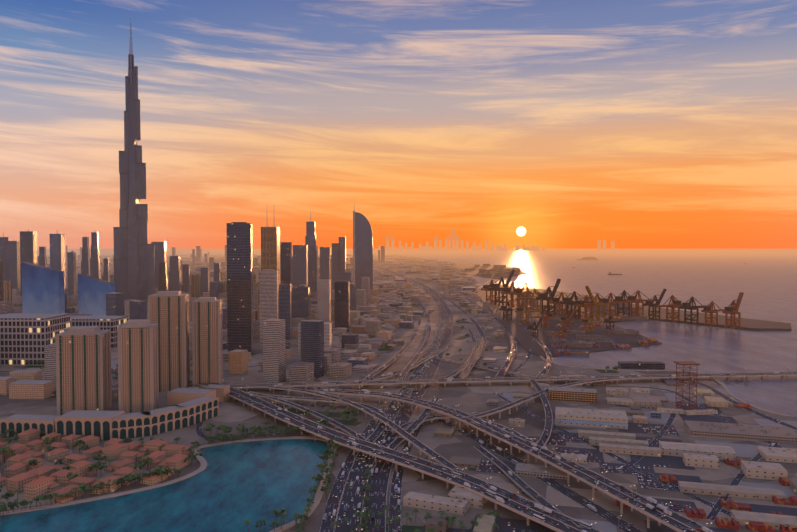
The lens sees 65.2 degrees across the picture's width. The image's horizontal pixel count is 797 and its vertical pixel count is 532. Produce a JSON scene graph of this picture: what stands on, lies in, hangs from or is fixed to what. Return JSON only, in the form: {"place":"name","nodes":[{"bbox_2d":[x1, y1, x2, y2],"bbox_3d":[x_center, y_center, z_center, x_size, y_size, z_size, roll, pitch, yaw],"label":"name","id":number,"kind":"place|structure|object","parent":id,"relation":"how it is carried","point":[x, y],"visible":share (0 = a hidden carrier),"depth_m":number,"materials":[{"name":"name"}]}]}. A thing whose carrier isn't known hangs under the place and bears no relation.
{"place":"outdoors","nodes":[
{"label":"outdoors","id":0,"kind":"place"},
{"bbox_2d":[37,228,614,262],"bbox_3d":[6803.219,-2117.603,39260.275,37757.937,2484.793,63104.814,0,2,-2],"label":"skyline","id":1,"kind":"structure","parent":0,"point":[197,258],"depth_m":70313.34,"materials":[{"name":"concrete"}]},
{"bbox_2d":[0,249,796,531],"bbox_3d":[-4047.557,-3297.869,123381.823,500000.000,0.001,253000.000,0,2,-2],"label":"ground","id":2,"kind":"structure","parent":0,"point":[471,397],"depth_m":970.21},
{"bbox_2d":[0,396,218,440],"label":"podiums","id":3,"kind":"object","parent":2,"relation":"on","point":[105,425],"visible":0.85,"depth_m":843.79,"materials":[{"name":"concrete"}]},
{"bbox_2d":[113,18,154,303],"bbox_3d":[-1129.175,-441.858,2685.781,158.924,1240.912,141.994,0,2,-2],"label":"tall tower","id":4,"kind":"structure","parent":2,"relation":"on","point":[134,267],"depth_m":2661.39,"materials":[{"name":"silver metal"}]},
{"bbox_2d":[0,439,330,531],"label":"lagoon","id":5,"kind":"structure","parent":2,"relation":"in","point":[232,487],"depth_m":631.13,"materials":[{"name":"blue liquid"}]},
{"bbox_2d":[0,209,372,415],"bbox_3d":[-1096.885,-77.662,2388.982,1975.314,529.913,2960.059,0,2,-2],"label":"high-rise buildings","id":6,"kind":"structure","parent":2,"relation":"on","point":[153,356],"depth_m":1483.48,"materials":[{"name":"concrete"}]},
{"bbox_2d":[0,290,620,531],"bbox_3d":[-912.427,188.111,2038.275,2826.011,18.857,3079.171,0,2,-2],"label":"trees","id":7,"kind":"object","parent":2,"relation":"on","point":[158,470],"visible":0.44,"depth_m":691.70,"materials":[{"name":"green plant"}]},
{"bbox_2d":[0,252,661,407],"bbox_3d":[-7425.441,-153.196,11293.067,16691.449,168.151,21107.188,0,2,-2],"label":"city building","id":8,"kind":"structure","parent":2,"relation":"on","point":[317,360],"depth_m":1989.28,"materials":[{"name":"concrete"}]},
{"bbox_2d":[0,257,796,531],"bbox_3d":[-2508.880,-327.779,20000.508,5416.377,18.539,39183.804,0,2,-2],"label":"roads","id":9,"kind":"structure","parent":2,"relation":"on","point":[676,520],"depth_m":815.26,"materials":[{"name":"grey asphalt"}]},
{"bbox_2d":[209,320,788,531],"bbox_3d":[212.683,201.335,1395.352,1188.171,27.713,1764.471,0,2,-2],"label":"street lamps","id":10,"kind":"object","parent":9,"relation":"on","point":[441,421],"visible":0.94,"depth_m":818.40,"materials":[{"name":"grey metal"}]},
{"bbox_2d":[0,264,796,529],"bbox_3d":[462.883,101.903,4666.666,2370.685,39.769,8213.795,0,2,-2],"label":"low-rise buildings","id":11,"kind":"structure","parent":2,"relation":"on","point":[27,479],"depth_m":752.72,"materials":[{"name":"concrete"}]},
{"bbox_2d":[1,297,796,531],"bbox_3d":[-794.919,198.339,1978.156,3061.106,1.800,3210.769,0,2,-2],"label":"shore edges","id":12,"kind":"object","parent":2,"relation":"on","point":[556,497],"visible":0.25,"depth_m":730.33,"materials":[{"name":"concrete"}]},
{"bbox_2d":[188,279,793,531],"bbox_3d":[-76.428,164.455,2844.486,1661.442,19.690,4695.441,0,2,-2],"label":"cars","id":13,"kind":"object","parent":2,"relation":"on","point":[591,507],"visible":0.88,"depth_m":753.01,"materials":[{"name":"grey paint"}]},
{"bbox_2d":[233,368,786,527],"bbox_3d":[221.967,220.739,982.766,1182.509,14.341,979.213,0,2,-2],"label":"bridge piers","id":14,"kind":"structure","parent":2,"relation":"on","point":[568,478],"depth_m":934.85,"materials":[{"name":"concrete"}]},
{"bbox_2d":[425,380,796,531],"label":"parking lot","id":15,"kind":"structure","parent":2,"relation":"on","point":[485,522],"depth_m":860.22,"materials":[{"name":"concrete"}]},
{"bbox_2d":[493,295,796,531],"bbox_3d":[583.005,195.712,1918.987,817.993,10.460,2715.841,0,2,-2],"label":"containers","id":16,"kind":"object","parent":2,"relation":"on","point":[724,522],"visible":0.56,"depth_m":622.95,"materials":[{"name":"red"}]},
{"bbox_2d":[673,361,699,409],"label":"lattice tower","id":17,"kind":"structure","parent":2,"relation":"on","point":[683,363],"depth_m":980.57,"materials":[{"name":"brown"}]},
{"bbox_2d":[0,0,796,248],"label":"sky","id":18,"kind":"structure","parent":0,"point":[549,124],"materials":[{"name":"orange"}]},
{"bbox_2d":[373,249,790,357],"bbox_3d":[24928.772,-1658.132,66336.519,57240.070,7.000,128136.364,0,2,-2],"label":"port land","id":19,"kind":"structure","parent":0,"point":[514,326],"depth_m":2122.25,"materials":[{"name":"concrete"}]},
{"bbox_2d":[481,269,743,338],"bbox_3d":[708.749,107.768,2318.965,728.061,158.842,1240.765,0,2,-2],"label":"harbor cranes","id":20,"kind":"object","parent":19,"relation":"on","point":[495,287],"visible":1,"depth_m":2216.34,"materials":[{"name":"brown"}]},
{"bbox_2d":[373,249,796,416],"bbox_3d":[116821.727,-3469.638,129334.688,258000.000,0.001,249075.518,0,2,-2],"label":"sea","id":21,"kind":"structure","parent":0,"point":[764,281],"depth_m":3667.95,"materials":[{"name":"blue liquid"}]},
{"bbox_2d":[577,257,597,259],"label":"island","id":22,"kind":"structure","parent":21,"relation":"on","point":[588,258],"depth_m":13386.53,"materials":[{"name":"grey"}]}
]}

